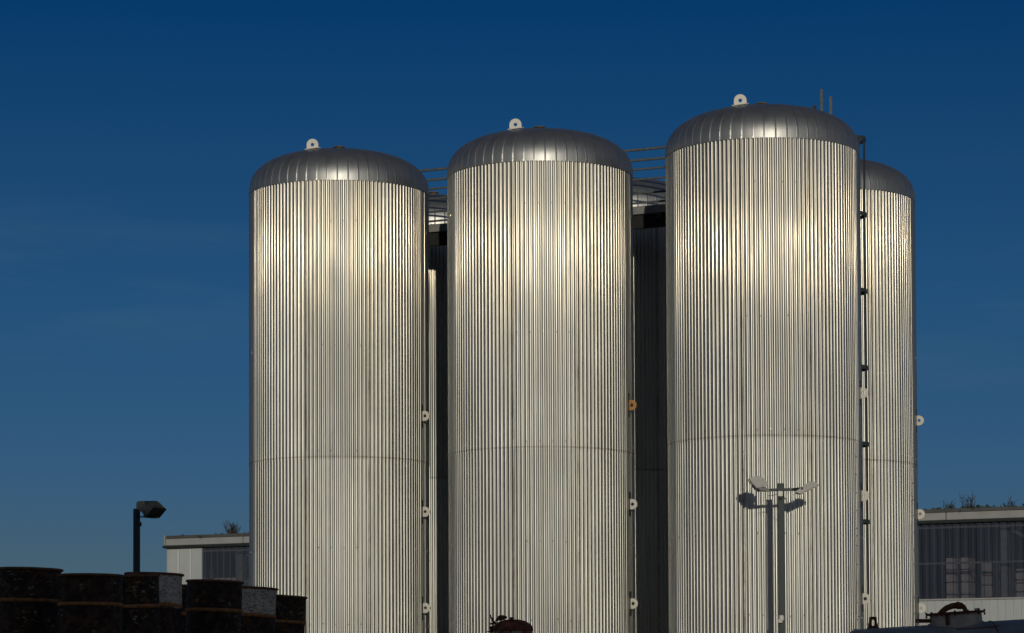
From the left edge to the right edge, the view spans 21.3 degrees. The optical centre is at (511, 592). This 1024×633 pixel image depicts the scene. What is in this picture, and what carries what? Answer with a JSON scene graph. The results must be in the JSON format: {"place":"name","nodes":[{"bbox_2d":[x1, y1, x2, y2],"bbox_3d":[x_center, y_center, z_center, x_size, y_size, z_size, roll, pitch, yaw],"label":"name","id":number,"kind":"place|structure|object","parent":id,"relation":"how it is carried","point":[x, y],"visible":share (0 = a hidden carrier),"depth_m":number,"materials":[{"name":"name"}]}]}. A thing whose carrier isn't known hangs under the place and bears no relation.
{"place":"outdoors","nodes":[
{"label":"outdoors","id":0,"kind":"place"},
{"bbox_2d":[0,567,63,632],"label":"oil drum","id":1,"kind":"object","parent":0,"point":[29,598],"visible":0.89,"depth_m":24.77,"materials":[{"name":"paint"}]},
{"bbox_2d":[57,573,124,632],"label":"oil drum","id":2,"kind":"object","parent":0,"point":[90,603],"visible":1,"depth_m":24.17,"materials":[{"name":"paint"}]},
{"bbox_2d":[122,574,160,632],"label":"oil drum","id":3,"kind":"object","parent":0,"point":[141,606],"visible":0.55,"depth_m":26.24,"materials":[{"name":"paint"}]},
{"bbox_2d":[124,572,183,632],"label":"oil drum","id":4,"kind":"object","parent":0,"point":[170,593],"visible":0.48,"depth_m":27.07,"materials":[{"name":"paint"}]},
{"bbox_2d":[180,584,186,632],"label":"oil drum","id":5,"kind":"object","parent":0,"point":[184,604],"visible":0.04,"depth_m":29.94,"materials":[{"name":"paint"}]},
{"bbox_2d":[185,579,243,632],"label":"oil drum","id":6,"kind":"object","parent":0,"point":[214,605],"visible":1,"depth_m":27.77,"materials":[{"name":"paint"}]},
{"bbox_2d":[240,586,278,632],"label":"oil drum","id":7,"kind":"object","parent":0,"point":[258,615],"visible":0.62,"depth_m":28.96,"materials":[{"name":"paint"}]},
{"bbox_2d":[275,594,307,632],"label":"oil drum","id":8,"kind":"object","parent":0,"point":[290,613],"visible":0.52,"depth_m":30.97,"materials":[{"name":"paint"}]},
{"bbox_2d":[0,0,1023,574],"label":"sky","id":9,"kind":"structure","parent":0,"point":[135,134],"materials":[{"name":"blue"}]},
{"bbox_2d":[162,506,1023,624],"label":"storage hall","id":10,"kind":"structure","parent":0,"point":[988,535],"depth_m":86.88,"materials":[{"name":"grey metal"}]},
{"bbox_2d":[224,521,241,533],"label":"dry bush","id":11,"kind":"object","parent":10,"relation":"on","point":[231,529],"visible":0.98,"depth_m":91.74,"materials":[{"name":"brown plant"}]},
{"bbox_2d":[181,503,1023,537],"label":"roof moss","id":12,"kind":"object","parent":10,"relation":"on","point":[978,506],"visible":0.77,"depth_m":81.25,"materials":[{"name":"green plant"}]},
{"bbox_2d":[941,498,955,508],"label":"dry bush","id":13,"kind":"object","parent":10,"relation":"on","point":[950,506],"visible":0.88,"depth_m":81.72,"materials":[{"name":"brown plant"}]},
{"bbox_2d":[959,492,974,507],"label":"dry bush","id":14,"kind":"object","parent":10,"relation":"on","point":[971,500],"visible":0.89,"depth_m":81.49,"materials":[{"name":"brown plant"}]},
{"bbox_2d":[1004,497,1016,506],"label":"dry bush","id":15,"kind":"object","parent":10,"relation":"on","point":[1010,502],"visible":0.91,"depth_m":80.95,"materials":[{"name":"brown plant"}]},
{"label":"ground","id":16,"kind":"structure","parent":0,"visible":0},
{"bbox_2d":[133,501,166,571],"bbox_3d":[-7.121,1.004,52.807,0.785,5.598,0.428,0,-2,0],"label":"floodlight pole","id":17,"kind":"object","parent":16,"relation":"on","point":[153,509],"visible":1,"depth_m":52.84,"materials":[{"name":"black metal"}]},
{"bbox_2d":[214,578,247,585],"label":"wrapped stack","id":18,"kind":"object","parent":16,"relation":"on","point":[231,579],"visible":0.04,"depth_m":93.16,"materials":[{"name":"grey plastic"}]},
{"bbox_2d":[249,139,429,632],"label":"storage tank","id":19,"kind":"object","parent":16,"relation":"on","point":[339,475],"visible":0.98,"depth_m":57.32,"materials":[{"name":"metal"}]},
{"bbox_2d":[420,89,831,246],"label":"walkway","id":20,"kind":"structure","parent":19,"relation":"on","point":[649,216],"depth_m":58.78,"materials":[{"name":"grey metal"}]},
{"bbox_2d":[429,191,448,632],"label":"storage tank","id":21,"kind":"object","parent":16,"relation":"on","point":[438,467],"visible":0.06,"depth_m":62.31,"materials":[{"name":"metal"}]},
{"bbox_2d":[487,614,532,632],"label":"rusty vessel","id":22,"kind":"object","parent":16,"relation":"on","point":[511,625],"visible":1,"depth_m":32.82,"materials":[{"name":"red paint"}]},
{"bbox_2d":[447,119,637,632],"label":"storage tank","id":23,"kind":"object","parent":16,"relation":"on","point":[542,501],"visible":1,"depth_m":55.42,"materials":[{"name":"metal"}]},
{"bbox_2d":[633,177,668,632],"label":"storage tank","id":24,"kind":"object","parent":16,"relation":"on","point":[650,443],"visible":0.09,"depth_m":60.49,"materials":[{"name":"metal"}]},
{"bbox_2d":[665,94,870,632],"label":"storage tank","id":25,"kind":"object","parent":16,"relation":"on","point":[763,310],"visible":1,"depth_m":53.27,"materials":[{"name":"metal"}]},
{"bbox_2d":[747,476,818,632],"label":"floodlight mast","id":26,"kind":"object","parent":16,"relation":"on","point":[758,483],"visible":1,"depth_m":51.52,"materials":[{"name":"grey metal"}]},
{"bbox_2d":[856,135,870,600],"bbox_3d":[7.140,-2.835,57.053,0.712,13.510,0.714,-1,-3,25],"label":"caged ladder","id":27,"kind":"object","parent":16,"relation":"on","point":[863,215],"visible":0.24,"depth_m":56.97,"materials":[{"name":"grey metal"}]},
{"bbox_2d":[860,159,925,628],"bbox_3d":[7.004,-2.835,60.136,4.400,13.775,4.400,0,-2,0],"label":"storage tank","id":28,"kind":"object","parent":16,"relation":"on","point":[894,510],"visible":0.34,"depth_m":58.67,"materials":[{"name":"metal"}]},
{"bbox_2d":[850,602,1023,632],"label":"steel tank","id":29,"kind":"object","parent":16,"relation":"on","point":[943,620],"visible":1,"depth_m":35.69,"materials":[{"name":"grey metal"}]},
{"bbox_2d":[944,558,960,600],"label":"wrapped stack","id":30,"kind":"object","parent":16,"relation":"on","point":[954,566],"visible":0.34,"depth_m":82.49,"materials":[{"name":"grey plastic"}]},
{"bbox_2d":[959,558,975,597],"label":"wrapped stack","id":31,"kind":"object","parent":16,"relation":"on","point":[969,578],"visible":0.41,"depth_m":82.31,"materials":[{"name":"grey plastic"}]},
{"bbox_2d":[980,563,999,599],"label":"wrapped stack","id":32,"kind":"object","parent":16,"relation":"on","point":[985,593],"visible":0.32,"depth_m":82.01,"materials":[{"name":"grey plastic"}]},
{"bbox_2d":[1014,569,1023,596],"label":"wrapped stack","id":33,"kind":"object","parent":16,"relation":"on","point":[1017,571],"visible":0.31,"depth_m":81.59,"materials":[{"name":"grey plastic"}]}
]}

